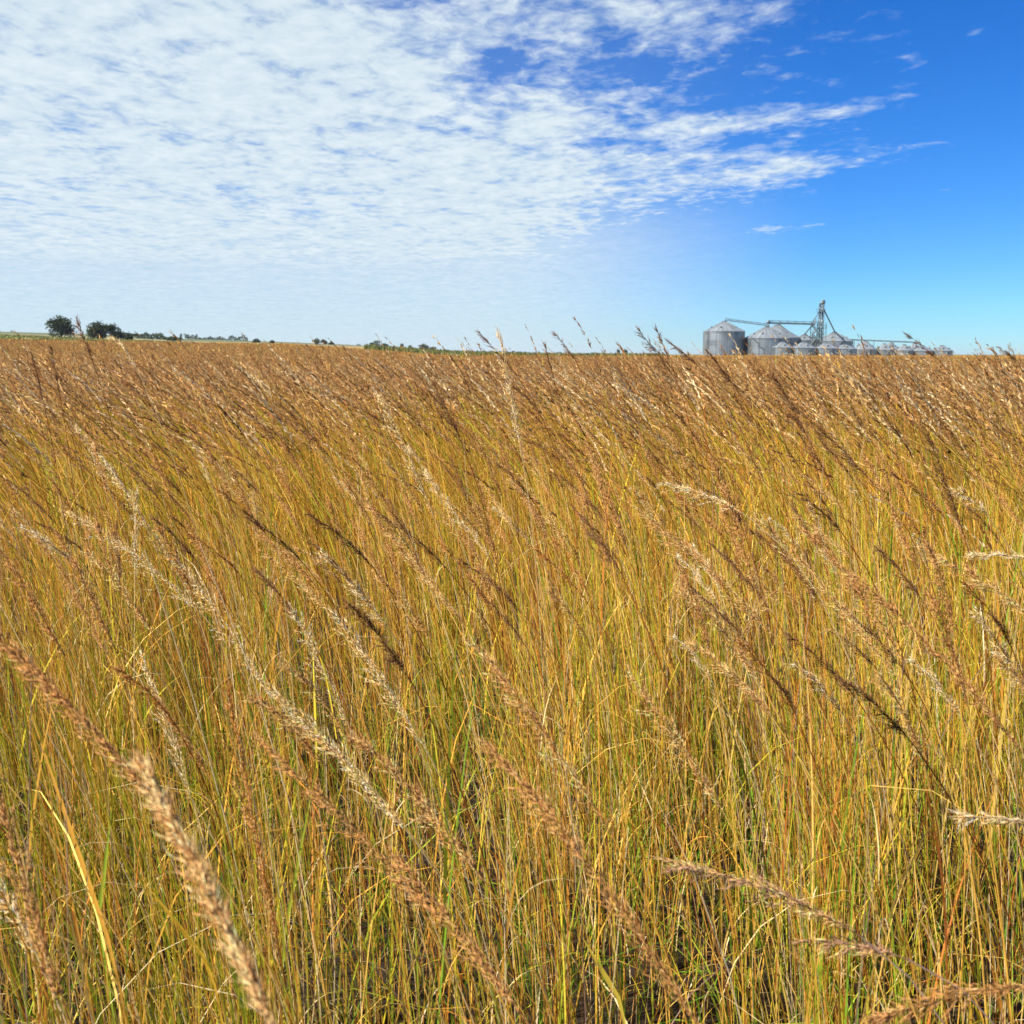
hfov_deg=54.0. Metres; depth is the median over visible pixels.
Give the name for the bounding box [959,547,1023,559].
grass stalk
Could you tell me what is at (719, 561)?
grass stalk
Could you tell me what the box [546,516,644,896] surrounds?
grass stalk
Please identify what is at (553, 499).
grass stalk
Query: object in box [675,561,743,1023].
grass stalk
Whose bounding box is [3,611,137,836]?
grass stalk
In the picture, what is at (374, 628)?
grass stalk
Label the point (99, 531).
grass stalk
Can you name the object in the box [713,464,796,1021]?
grass stalk
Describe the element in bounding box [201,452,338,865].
grass stalk
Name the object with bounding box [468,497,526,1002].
grass stalk
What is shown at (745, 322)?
catwalk
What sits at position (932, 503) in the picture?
grass stalk
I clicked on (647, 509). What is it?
grass stalk
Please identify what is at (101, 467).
grass stalk
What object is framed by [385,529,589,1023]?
grass stalk
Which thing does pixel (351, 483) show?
grass stalk
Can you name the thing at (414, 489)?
grass stalk
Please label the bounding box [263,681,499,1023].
grass stalk
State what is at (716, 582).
grass stalk
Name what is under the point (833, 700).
grass stalk
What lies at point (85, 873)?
bent straw
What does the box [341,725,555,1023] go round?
grass stalk
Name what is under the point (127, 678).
grass stalk
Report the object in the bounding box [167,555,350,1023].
grass stalk
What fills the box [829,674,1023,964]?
grass stalk
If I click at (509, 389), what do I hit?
grass stalk
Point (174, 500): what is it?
grass stalk
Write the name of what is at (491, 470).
grass stalk
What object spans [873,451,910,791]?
grass stalk
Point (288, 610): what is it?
grass stalk
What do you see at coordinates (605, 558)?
grass stalk
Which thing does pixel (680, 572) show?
grass stalk
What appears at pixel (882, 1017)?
grass stalk
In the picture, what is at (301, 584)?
grass stalk
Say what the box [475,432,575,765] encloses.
grass stalk
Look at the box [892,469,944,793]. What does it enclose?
grass stalk
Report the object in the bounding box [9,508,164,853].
grass stalk
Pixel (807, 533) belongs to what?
grass stalk
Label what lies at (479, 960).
grass stalk
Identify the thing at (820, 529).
grass stalk
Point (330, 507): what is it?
grass stalk
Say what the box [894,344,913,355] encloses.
grain bin
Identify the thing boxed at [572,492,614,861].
grass stalk
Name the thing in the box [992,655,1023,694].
grass stalk
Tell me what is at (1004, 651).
grass stalk
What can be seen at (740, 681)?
grass stalk
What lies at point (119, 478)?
grass stalk
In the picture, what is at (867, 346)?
grain bin
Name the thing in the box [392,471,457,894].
grass stalk
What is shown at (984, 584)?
grass stalk
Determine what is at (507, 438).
grass stalk
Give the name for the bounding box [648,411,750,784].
grass stalk
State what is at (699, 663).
grass stalk
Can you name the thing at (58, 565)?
grass stalk
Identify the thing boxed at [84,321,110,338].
tree
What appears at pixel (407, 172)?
sky
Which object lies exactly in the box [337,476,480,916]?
grass stalk
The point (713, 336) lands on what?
grain bin
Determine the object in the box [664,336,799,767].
grass stalk
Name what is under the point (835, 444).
grass stalk
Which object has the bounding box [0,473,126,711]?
grass stalk
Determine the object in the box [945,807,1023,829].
grass stalk
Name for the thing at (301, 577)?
grass stalk
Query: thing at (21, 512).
grass stalk
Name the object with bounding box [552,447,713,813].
grass stalk
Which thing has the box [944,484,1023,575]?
grass stalk
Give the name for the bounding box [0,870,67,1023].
grass stalk
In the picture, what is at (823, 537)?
grass stalk
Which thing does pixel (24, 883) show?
grass stalk
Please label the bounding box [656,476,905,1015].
grass stalk
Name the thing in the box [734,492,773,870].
grass stalk
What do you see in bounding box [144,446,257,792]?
grass stalk
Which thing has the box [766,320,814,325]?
conveyor
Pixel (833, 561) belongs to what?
grass stalk
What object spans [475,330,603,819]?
grass stalk
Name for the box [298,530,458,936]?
grass stalk
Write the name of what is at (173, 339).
bush
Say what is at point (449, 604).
grass stalk
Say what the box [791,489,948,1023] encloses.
grass stalk
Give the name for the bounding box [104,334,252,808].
grass stalk
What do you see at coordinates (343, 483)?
grass stalk
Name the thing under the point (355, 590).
grass stalk
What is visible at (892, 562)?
grass stalk
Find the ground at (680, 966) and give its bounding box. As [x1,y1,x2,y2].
[0,332,1023,1023]
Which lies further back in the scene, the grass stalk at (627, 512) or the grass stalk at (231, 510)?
the grass stalk at (627, 512)
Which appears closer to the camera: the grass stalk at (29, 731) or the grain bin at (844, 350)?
the grass stalk at (29, 731)
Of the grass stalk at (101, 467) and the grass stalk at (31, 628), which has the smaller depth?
the grass stalk at (101, 467)
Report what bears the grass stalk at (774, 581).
on the ground at (680, 966)
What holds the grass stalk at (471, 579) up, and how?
on the ground at (680, 966)
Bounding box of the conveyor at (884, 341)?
[851,339,916,348]
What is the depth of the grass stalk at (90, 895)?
1.51 m
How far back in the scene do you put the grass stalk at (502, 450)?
4.00 m
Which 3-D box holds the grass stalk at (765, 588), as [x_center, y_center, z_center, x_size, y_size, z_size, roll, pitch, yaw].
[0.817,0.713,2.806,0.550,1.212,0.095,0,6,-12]
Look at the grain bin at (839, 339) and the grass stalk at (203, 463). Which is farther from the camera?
the grain bin at (839, 339)
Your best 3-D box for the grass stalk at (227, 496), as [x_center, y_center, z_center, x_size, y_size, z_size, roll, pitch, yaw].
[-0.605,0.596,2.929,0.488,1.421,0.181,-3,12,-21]
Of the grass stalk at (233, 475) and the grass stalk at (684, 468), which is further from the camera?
the grass stalk at (684, 468)
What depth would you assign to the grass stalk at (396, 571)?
2.70 m
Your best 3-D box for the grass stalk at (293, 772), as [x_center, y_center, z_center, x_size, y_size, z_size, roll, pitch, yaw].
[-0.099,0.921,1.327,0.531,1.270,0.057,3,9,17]
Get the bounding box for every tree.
[45,315,76,336]
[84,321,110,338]
[103,323,124,338]
[369,340,379,345]
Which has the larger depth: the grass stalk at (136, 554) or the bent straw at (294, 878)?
the grass stalk at (136, 554)
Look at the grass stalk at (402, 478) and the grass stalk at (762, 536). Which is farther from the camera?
the grass stalk at (402, 478)
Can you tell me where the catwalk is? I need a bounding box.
[725,317,767,325]
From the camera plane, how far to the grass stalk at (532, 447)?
4.11 m
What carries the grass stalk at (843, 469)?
on the ground at (680, 966)
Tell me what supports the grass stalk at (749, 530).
on the ground at (680, 966)
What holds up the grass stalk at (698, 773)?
on the ground at (680, 966)
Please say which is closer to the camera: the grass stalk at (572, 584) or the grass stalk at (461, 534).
the grass stalk at (572, 584)
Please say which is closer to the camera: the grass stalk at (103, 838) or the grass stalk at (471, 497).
the grass stalk at (103, 838)
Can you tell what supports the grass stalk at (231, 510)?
on the ground at (680, 966)
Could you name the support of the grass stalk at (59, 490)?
on the ground at (680, 966)
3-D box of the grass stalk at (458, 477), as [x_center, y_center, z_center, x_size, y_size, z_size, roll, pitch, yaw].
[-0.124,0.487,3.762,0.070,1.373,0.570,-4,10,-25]
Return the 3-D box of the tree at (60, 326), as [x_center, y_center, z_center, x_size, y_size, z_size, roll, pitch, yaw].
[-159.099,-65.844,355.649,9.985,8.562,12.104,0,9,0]
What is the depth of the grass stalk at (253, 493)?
3.66 m
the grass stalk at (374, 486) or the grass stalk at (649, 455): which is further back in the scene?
the grass stalk at (649, 455)
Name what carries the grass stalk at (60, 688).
on the ground at (680, 966)
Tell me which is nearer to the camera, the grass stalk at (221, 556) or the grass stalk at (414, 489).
the grass stalk at (221, 556)
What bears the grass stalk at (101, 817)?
on the ground at (680, 966)
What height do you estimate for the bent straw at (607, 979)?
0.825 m
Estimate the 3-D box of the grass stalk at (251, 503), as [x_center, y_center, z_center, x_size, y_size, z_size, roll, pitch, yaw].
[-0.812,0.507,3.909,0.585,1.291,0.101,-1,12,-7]
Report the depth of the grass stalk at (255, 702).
1.61 m
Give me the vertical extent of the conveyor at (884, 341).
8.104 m
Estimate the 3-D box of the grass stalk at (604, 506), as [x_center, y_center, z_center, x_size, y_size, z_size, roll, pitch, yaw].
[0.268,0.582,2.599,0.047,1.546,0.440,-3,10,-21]
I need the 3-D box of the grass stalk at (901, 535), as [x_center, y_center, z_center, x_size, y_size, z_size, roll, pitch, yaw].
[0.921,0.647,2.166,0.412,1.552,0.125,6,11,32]
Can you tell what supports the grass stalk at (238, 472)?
on the ground at (680, 966)
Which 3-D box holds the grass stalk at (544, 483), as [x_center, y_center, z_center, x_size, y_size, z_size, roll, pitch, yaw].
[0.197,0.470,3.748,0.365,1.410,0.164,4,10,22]
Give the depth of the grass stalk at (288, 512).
3.37 m
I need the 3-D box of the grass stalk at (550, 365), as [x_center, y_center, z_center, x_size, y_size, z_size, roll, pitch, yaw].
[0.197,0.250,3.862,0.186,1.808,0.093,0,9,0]
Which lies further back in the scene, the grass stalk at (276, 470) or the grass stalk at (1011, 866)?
the grass stalk at (276, 470)
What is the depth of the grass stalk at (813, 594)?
2.25 m
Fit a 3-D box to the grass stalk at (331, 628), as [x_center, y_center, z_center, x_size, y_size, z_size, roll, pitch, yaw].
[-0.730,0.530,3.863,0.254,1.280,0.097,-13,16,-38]
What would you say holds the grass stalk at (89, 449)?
on the ground at (680, 966)
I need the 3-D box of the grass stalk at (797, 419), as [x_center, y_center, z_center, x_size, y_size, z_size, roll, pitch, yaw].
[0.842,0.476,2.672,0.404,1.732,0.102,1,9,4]
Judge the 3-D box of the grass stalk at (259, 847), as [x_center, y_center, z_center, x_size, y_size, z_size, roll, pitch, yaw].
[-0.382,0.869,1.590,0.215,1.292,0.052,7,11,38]
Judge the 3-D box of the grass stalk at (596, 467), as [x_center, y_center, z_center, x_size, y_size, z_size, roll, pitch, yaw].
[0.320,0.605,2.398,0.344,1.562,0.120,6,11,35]
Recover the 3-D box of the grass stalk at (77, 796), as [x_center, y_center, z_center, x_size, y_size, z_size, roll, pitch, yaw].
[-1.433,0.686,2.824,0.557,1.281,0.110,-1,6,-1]
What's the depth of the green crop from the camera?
276.81 m
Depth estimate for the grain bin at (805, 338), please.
459.29 m
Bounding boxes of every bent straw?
[28,706,127,1023]
[99,807,115,1023]
[141,878,223,1023]
[282,759,317,1023]
[580,934,625,1023]
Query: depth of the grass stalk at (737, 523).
1.84 m
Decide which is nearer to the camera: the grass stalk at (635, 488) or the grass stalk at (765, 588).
the grass stalk at (765, 588)
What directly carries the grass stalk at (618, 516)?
on the ground at (680, 966)
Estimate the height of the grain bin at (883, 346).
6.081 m
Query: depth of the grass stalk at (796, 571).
2.33 m
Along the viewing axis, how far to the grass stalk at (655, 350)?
2.98 m
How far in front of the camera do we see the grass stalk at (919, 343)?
3.97 m
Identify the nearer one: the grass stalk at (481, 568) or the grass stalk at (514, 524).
the grass stalk at (481, 568)
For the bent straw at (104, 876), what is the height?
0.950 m
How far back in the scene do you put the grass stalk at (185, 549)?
2.58 m
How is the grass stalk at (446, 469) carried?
on the ground at (680, 966)
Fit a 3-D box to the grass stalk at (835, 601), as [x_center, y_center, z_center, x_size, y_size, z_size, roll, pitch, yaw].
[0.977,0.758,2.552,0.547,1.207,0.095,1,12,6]
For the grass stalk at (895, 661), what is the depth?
2.04 m
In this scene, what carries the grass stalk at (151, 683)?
on the ground at (680, 966)
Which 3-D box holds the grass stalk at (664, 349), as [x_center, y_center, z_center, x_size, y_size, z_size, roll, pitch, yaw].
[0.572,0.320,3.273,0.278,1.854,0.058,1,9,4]
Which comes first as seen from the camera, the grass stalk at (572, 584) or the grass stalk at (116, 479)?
the grass stalk at (572, 584)
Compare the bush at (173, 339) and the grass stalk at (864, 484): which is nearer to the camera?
the grass stalk at (864, 484)
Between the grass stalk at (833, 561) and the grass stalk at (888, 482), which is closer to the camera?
the grass stalk at (833, 561)
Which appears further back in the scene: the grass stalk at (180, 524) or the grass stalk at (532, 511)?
the grass stalk at (180, 524)
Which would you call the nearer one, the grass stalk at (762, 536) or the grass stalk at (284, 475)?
the grass stalk at (762, 536)
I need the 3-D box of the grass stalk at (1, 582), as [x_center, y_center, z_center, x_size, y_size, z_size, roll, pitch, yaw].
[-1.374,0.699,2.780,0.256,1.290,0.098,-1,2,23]
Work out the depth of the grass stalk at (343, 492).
3.95 m
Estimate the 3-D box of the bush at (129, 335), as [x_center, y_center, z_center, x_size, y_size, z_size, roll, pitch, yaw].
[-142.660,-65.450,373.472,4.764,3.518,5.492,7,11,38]
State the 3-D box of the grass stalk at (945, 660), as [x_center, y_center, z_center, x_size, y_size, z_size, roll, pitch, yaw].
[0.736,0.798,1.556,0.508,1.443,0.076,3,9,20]
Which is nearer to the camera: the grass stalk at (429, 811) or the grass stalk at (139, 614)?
the grass stalk at (429, 811)
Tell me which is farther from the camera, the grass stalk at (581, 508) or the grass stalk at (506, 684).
the grass stalk at (581, 508)
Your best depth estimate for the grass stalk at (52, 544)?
2.68 m
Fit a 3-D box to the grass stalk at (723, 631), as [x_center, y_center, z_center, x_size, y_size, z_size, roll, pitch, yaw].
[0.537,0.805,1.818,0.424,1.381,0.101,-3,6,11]
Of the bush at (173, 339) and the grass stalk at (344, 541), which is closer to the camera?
the grass stalk at (344, 541)
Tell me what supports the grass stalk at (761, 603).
on the ground at (680, 966)
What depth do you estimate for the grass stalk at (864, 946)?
1.20 m
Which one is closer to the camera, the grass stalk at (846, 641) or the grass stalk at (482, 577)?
the grass stalk at (846, 641)
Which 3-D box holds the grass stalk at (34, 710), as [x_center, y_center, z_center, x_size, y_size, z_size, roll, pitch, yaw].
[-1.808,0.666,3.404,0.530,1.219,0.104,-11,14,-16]
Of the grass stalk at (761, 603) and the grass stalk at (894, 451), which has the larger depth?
the grass stalk at (894, 451)
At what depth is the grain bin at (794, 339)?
457.24 m
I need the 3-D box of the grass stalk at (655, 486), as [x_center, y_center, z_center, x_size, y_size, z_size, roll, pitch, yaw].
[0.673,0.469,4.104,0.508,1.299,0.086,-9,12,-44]
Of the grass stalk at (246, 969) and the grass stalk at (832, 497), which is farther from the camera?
the grass stalk at (832, 497)
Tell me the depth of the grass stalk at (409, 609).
2.11 m
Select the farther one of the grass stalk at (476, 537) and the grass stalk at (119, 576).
the grass stalk at (476, 537)
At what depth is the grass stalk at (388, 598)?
4.01 m
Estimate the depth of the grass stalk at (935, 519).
3.80 m
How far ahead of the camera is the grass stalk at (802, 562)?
1.89 m
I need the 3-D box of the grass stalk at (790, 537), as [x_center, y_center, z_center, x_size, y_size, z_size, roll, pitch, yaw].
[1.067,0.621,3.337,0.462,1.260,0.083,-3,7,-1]
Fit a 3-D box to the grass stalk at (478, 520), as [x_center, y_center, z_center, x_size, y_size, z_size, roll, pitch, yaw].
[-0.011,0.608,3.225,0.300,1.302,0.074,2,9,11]
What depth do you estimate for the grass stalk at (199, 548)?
2.16 m
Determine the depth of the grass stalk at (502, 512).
3.12 m
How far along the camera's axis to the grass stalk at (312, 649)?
2.08 m
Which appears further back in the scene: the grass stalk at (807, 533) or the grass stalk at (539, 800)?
the grass stalk at (807, 533)
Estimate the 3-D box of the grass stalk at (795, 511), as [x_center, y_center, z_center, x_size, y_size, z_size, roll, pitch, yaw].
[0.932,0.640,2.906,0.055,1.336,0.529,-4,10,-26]
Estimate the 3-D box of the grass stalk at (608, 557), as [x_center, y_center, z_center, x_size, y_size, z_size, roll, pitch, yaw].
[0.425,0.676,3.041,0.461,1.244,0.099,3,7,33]
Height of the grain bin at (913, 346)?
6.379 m
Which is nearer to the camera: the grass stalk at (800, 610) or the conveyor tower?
the grass stalk at (800, 610)
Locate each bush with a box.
[122,331,135,339]
[164,336,182,340]
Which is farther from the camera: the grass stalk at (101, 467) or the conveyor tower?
the conveyor tower
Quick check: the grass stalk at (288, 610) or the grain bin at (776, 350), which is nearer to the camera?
the grass stalk at (288, 610)
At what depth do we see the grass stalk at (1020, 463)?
3.39 m
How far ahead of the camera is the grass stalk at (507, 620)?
2.53 m
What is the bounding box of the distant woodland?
[0,331,606,353]
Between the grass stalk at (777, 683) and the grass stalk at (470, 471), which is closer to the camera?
the grass stalk at (777, 683)
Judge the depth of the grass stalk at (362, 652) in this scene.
1.80 m
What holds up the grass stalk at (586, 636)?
on the ground at (680, 966)
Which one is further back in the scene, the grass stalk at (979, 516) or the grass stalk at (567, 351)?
the grass stalk at (567, 351)
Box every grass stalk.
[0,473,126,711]
[0,505,129,803]
[0,518,99,773]
[0,545,206,1023]
[0,564,75,760]
[0,572,59,983]
[0,585,46,956]
[0,596,157,1023]
[0,603,92,881]
[0,609,67,747]
[0,628,295,1023]
[0,635,118,963]
[0,694,198,1020]
[0,775,167,1023]
[0,792,70,1023]
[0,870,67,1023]
[1,537,167,798]
[1,546,113,914]
[1,626,140,901]
[1,666,91,815]
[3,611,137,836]
[6,478,201,850]
[7,503,116,922]
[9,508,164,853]
[13,524,270,936]
[15,506,119,830]
[27,349,93,797]
[28,520,236,800]
[35,539,200,936]
[45,343,97,736]
[48,475,166,889]
[49,528,225,1023]
[54,506,320,1004]
[62,581,243,1023]
[73,425,161,769]
[74,314,165,842]
[80,547,292,1022]
[81,511,118,928]
[89,444,214,817]
[90,439,148,942]
[91,513,163,1013]
[95,501,156,862]
[98,452,253,923]
[102,480,211,795]
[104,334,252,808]
[106,664,288,1019]
[108,519,154,1007]
[120,459,275,831]
[120,747,278,1023]
[128,486,179,1006]
[135,649,237,1023]
[142,471,284,795]
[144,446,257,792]
[144,513,364,1010]
[147,459,305,780]
[147,519,270,1006]
[161,713,290,1023]
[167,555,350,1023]
[169,514,270,798]
[181,518,311,1023]
[184,531,369,913]
[187,432,254,715]
[196,547,267,956]
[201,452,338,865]
[203,441,291,878]
[209,482,382,896]
[209,515,327,806]
[214,657,291,1023]
[216,459,342,779]
[219,453,313,869]
[219,482,382,786]
[219,484,291,840]
[228,464,353,783]
[238,689,533,1023]
[243,516,442,927]
[245,524,502,1021]
[248,729,515,1023]
[250,489,260,758]
[251,563,456,1023]
[251,694,476,1023]
[252,528,411,918]
[256,449,373,802]
[260,549,495,1023]
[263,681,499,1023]
[266,484,374,872]
[274,400,429,888]
[275,454,311,843]
[276,659,442,1023]
[277,494,362,789]
[279,442,386,777]
[286,549,438,925]
[286,597,408,1023]
[289,453,380,779]
[294,547,468,934]
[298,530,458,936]
[301,511,525,980]
[315,549,550,1023]
[318,453,391,751]
[321,605,507,1023]
[323,494,359,920]
[332,475,455,772]
[335,596,523,1023]
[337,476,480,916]
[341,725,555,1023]
[344,432,429,829]
[345,452,547,941]
[345,479,502,839]
[348,518,500,947]
[356,452,417,771]
[358,473,406,746]
[360,499,543,1021]
[364,498,519,1023]
[369,567,526,1017]
[373,389,492,969]
[374,478,417,779]
[377,513,628,1011]
[379,524,415,980]
[380,458,506,833]
[380,838,527,1023]
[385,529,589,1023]
[388,497,465,844]
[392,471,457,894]
[405,444,519,830]
[416,575,571,1017]
[420,470,559,880]
[422,499,591,922]
[425,444,513,745]
[431,379,525,861]
[432,532,558,1007]
[447,502,538,773]
[449,456,510,842]
[456,418,550,771]
[456,557,675,959]
[456,633,687,1023]
[461,490,537,713]
[461,518,570,865]
[464,535,533,1022]
[465,501,554,882]
[466,464,511,805]
[467,428,557,831]
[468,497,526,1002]
[468,722,698,1023]
[474,588,620,1015]
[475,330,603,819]
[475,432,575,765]
[475,565,639,924]
[477,479,584,919]
[481,508,594,948]
[486,505,638,845]
[491,325,548,960]
[492,416,610,696]
[493,461,599,752]
[497,424,575,810]
[498,442,533,759]
[499,451,554,777]
[506,471,584,959]
[506,476,615,872]
[519,450,602,816]
[520,494,622,843]
[521,427,552,656]
[523,542,704,1003]
[528,489,635,985]
[538,450,648,788]
[542,586,673,959]
[543,342,584,773]
[543,470,693,760]
[543,486,627,868]
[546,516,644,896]
[546,531,637,1023]
[549,331,649,761]
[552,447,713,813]
[557,445,633,778]
[558,441,661,923]
[558,472,709,822]
[562,401,655,678]
[570,502,744,1017]
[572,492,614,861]
[578,487,670,1023]
[582,441,694,1023]
[584,436,653,1009]
[586,530,719,950]
[587,450,665,633]
[587,544,759,933]
[591,534,668,795]
[602,478,703,840]
[612,499,654,942]
[619,485,698,720]
[620,663,789,1023]
[629,489,698,686]
[630,326,758,875]
[631,485,728,792]
[631,504,887,1022]
[639,434,689,783]
[645,476,709,714]
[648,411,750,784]
[648,578,785,1022]
[653,322,721,862]
[653,856,944,1023]
[654,443,725,738]
[654,462,746,804]
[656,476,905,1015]
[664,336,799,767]
[666,465,769,878]
[666,501,807,792]
[666,632,804,1023]
[668,487,863,976]
[671,497,768,787]
[671,553,849,1023]
[673,560,720,955]
[673,585,891,1023]
[674,581,875,1013]
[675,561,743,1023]
[677,463,772,761]
[680,539,823,961]
[681,639,918,1023]
[683,412,736,751]
[683,459,755,849]
[688,492,762,754]
[690,543,810,1018]
[691,586,892,1020]
[698,484,873,837]
[703,451,814,1023]
[704,347,815,816]
[705,539,924,1023]
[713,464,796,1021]
[718,504,799,1022]
[724,557,883,922]
[732,631,871,1013]
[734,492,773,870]
[735,443,805,749]
[747,529,896,847]
[748,515,893,1021]
[753,513,985,1023]
[754,528,936,973]
[761,564,937,1022]
[764,367,885,980]
[764,517,898,871]
[775,394,975,1007]
[780,629,982,1015]
[784,495,900,958]
[785,658,951,1023]
[787,512,1002,922]
[790,934,994,1023]
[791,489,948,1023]
[795,525,949,996]
[796,412,873,712]
[797,471,887,840]
[798,471,943,815]
[798,526,933,806]
[799,546,846,1023]
[803,522,986,1023]
[803,579,988,1012]
[806,503,884,859]
[816,438,910,758]
[821,626,999,994]
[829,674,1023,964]
[832,456,956,795]
[841,562,1023,752]
[844,612,1009,1023]
[845,486,903,742]
[855,975,1023,1023]
[857,451,1010,1023]
[870,670,963,1023]
[871,543,1023,854]
[872,441,963,809]
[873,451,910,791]
[880,452,899,780]
[890,442,929,806]
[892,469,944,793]
[898,653,1023,922]
[901,331,1012,693]
[903,511,1020,983]
[904,475,1023,803]
[905,530,965,1023]
[908,530,962,836]
[910,412,1000,1023]
[918,487,967,752]
[918,526,929,765]
[918,584,1012,1023]
[928,554,1023,613]
[938,494,1023,840]
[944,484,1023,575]
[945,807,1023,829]
[956,578,1023,677]
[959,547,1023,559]
[965,504,1023,588]
[968,602,1023,836]
[974,473,1023,531]
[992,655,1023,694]
[995,593,1023,988]
[996,347,1023,368]
[1012,446,1023,711]
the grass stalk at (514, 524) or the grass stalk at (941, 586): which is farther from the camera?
the grass stalk at (514, 524)
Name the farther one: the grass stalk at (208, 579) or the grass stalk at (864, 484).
the grass stalk at (864, 484)
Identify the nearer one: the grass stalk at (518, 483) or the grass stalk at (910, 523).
the grass stalk at (910, 523)
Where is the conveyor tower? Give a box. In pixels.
[810,300,826,346]
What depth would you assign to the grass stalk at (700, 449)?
4.12 m
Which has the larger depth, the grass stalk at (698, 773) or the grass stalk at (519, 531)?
the grass stalk at (519, 531)
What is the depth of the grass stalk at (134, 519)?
2.79 m
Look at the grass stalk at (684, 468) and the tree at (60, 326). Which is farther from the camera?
the tree at (60, 326)
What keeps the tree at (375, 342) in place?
on the ground at (680, 966)
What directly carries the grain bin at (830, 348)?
on the ground at (680, 966)
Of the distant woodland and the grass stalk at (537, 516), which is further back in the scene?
the distant woodland
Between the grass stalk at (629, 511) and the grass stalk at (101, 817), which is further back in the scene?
the grass stalk at (629, 511)
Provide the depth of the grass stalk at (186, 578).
2.06 m
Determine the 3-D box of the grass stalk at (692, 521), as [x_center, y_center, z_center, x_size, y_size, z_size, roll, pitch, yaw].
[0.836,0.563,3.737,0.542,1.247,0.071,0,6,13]
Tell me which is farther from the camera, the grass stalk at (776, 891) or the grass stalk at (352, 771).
the grass stalk at (352, 771)
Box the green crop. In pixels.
[0,334,665,356]
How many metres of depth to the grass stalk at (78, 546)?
3.46 m
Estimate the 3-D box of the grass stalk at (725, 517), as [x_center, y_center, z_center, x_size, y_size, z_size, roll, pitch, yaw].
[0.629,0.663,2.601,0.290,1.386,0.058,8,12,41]
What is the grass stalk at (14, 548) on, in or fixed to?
on the ground at (680, 966)
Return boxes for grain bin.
[703,321,744,355]
[744,326,789,355]
[771,324,799,346]
[771,342,792,355]
[793,342,816,355]
[798,334,814,346]
[815,332,852,346]
[816,342,838,355]
[837,344,856,355]
[855,341,876,355]
[876,343,892,355]
[887,342,896,354]
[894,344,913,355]
[909,343,917,349]
[913,345,932,355]
[933,345,952,355]
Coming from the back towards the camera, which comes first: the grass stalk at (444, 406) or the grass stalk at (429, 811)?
the grass stalk at (444, 406)
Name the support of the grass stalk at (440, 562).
on the ground at (680, 966)
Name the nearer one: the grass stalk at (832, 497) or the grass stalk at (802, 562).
the grass stalk at (802, 562)
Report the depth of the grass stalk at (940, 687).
1.90 m
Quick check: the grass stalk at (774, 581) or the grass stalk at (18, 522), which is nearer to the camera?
the grass stalk at (774, 581)
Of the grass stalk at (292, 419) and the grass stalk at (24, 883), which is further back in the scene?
the grass stalk at (292, 419)
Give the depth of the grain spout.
442.55 m
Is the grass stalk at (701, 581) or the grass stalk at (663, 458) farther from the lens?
the grass stalk at (663, 458)
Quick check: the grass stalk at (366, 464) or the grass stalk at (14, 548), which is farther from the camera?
the grass stalk at (366, 464)
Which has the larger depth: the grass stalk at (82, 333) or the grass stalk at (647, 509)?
the grass stalk at (647, 509)
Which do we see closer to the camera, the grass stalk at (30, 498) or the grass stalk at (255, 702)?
the grass stalk at (255, 702)
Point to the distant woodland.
(145, 335)
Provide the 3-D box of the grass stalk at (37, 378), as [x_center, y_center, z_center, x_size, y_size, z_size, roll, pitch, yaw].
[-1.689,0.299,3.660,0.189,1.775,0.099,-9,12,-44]
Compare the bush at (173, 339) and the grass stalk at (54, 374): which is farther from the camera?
the bush at (173, 339)
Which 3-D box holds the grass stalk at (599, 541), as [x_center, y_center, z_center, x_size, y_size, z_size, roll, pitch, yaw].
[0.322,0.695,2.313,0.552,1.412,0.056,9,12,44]
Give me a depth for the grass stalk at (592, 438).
4.05 m
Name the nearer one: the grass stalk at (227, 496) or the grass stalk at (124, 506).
the grass stalk at (227, 496)
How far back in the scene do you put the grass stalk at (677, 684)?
3.03 m
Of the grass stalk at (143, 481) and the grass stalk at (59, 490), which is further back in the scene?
the grass stalk at (143, 481)
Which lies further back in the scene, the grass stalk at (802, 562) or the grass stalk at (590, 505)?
the grass stalk at (590, 505)
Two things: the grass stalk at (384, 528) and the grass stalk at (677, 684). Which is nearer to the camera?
the grass stalk at (384, 528)
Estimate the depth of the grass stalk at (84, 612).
2.12 m
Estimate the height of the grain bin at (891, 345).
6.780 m
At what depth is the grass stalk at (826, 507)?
3.25 m
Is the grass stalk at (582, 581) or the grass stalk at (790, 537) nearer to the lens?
the grass stalk at (582, 581)
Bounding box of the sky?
[0,0,1023,354]
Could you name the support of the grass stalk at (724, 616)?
on the ground at (680, 966)
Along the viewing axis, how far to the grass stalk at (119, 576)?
2.66 m
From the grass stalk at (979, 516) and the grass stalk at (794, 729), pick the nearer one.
the grass stalk at (794, 729)
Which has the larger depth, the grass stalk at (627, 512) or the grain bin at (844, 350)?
the grain bin at (844, 350)
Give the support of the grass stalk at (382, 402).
on the ground at (680, 966)
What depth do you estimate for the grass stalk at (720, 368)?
3.10 m
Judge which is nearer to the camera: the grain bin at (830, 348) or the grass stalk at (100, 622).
the grass stalk at (100, 622)
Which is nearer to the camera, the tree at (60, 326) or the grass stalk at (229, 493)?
the grass stalk at (229, 493)
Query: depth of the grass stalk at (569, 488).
4.17 m
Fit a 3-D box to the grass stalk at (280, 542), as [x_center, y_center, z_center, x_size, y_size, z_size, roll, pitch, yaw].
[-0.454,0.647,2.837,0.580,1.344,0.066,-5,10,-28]
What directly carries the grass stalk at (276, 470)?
on the ground at (680, 966)
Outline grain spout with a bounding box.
[824,310,834,331]

